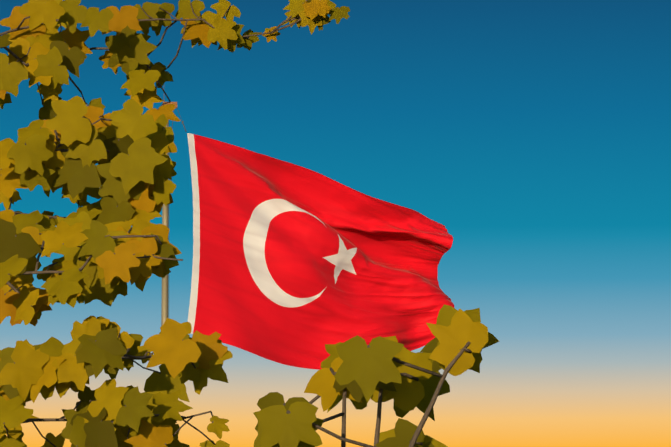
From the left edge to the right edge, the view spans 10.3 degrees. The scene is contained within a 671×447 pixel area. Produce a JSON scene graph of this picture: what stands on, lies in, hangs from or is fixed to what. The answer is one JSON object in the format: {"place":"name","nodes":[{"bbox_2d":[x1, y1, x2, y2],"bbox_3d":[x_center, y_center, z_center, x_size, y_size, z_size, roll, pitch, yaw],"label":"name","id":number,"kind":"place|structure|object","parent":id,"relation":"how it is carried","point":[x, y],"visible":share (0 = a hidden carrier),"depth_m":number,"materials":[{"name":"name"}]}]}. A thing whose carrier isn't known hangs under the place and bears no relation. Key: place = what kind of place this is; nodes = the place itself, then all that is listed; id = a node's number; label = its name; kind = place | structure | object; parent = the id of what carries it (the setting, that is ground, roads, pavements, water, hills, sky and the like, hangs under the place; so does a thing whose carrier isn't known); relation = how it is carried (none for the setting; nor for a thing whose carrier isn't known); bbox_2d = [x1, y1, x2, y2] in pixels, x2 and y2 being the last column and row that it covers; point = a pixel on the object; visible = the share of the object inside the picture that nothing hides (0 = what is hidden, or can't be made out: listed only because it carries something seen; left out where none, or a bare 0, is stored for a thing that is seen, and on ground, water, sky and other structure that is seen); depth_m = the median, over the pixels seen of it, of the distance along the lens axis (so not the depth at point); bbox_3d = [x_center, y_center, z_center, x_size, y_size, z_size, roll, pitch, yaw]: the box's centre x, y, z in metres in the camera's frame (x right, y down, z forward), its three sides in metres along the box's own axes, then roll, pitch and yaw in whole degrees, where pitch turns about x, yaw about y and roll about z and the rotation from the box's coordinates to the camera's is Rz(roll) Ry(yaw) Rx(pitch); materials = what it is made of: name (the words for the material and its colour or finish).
{"place":"outdoors","nodes":[
{"label":"outdoors","id":0,"kind":"place"},
{"bbox_2d":[0,0,670,446],"label":"sky","id":1,"kind":"structure","parent":0,"point":[537,133],"materials":[{"name":"blue"}]},
{"label":"ground","id":2,"kind":"structure","parent":0,"visible":0},
{"bbox_2d":[161,100,176,325],"bbox_3d":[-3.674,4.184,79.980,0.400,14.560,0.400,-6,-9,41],"label":"flag pole","id":3,"kind":"object","parent":2,"relation":"on","point":[164,302],"visible":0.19,"depth_m":80.27,"materials":[{"name":"metal"}]},
{"bbox_2d":[0,0,339,446],"bbox_3d":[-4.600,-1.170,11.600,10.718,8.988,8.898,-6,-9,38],"label":"tree branches","id":4,"kind":"object","parent":2,"relation":"on","point":[46,271],"visible":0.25,"depth_m":9.89,"materials":[{"name":"brown plant"}]},
{"bbox_2d":[0,0,499,446],"bbox_3d":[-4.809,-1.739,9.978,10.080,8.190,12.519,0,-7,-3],"label":"tree leaves","id":5,"kind":"object","parent":4,"relation":"attached to","point":[135,189],"visible":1,"depth_m":8.52,"materials":[{"name":"yellow plant"}]},
{"bbox_2d":[283,341,471,446],"bbox_3d":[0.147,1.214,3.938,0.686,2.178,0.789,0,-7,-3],"label":"tree branches","id":6,"kind":"object","parent":2,"relation":"on","point":[344,439],"visible":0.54,"depth_m":3.88,"materials":[{"name":"brown plant"}]},
{"bbox_3d":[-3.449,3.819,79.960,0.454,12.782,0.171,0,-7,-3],"label":"halyard","id":7,"kind":"object","parent":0,"visible":0},
{"bbox_2d":[187,133,453,369],"bbox_3d":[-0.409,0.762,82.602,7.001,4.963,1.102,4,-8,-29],"label":"flag","id":8,"kind":"object","parent":7,"relation":"attached to","point":[294,265],"visible":1,"depth_m":82.12,"materials":[{"name":"fabric"}]}
]}

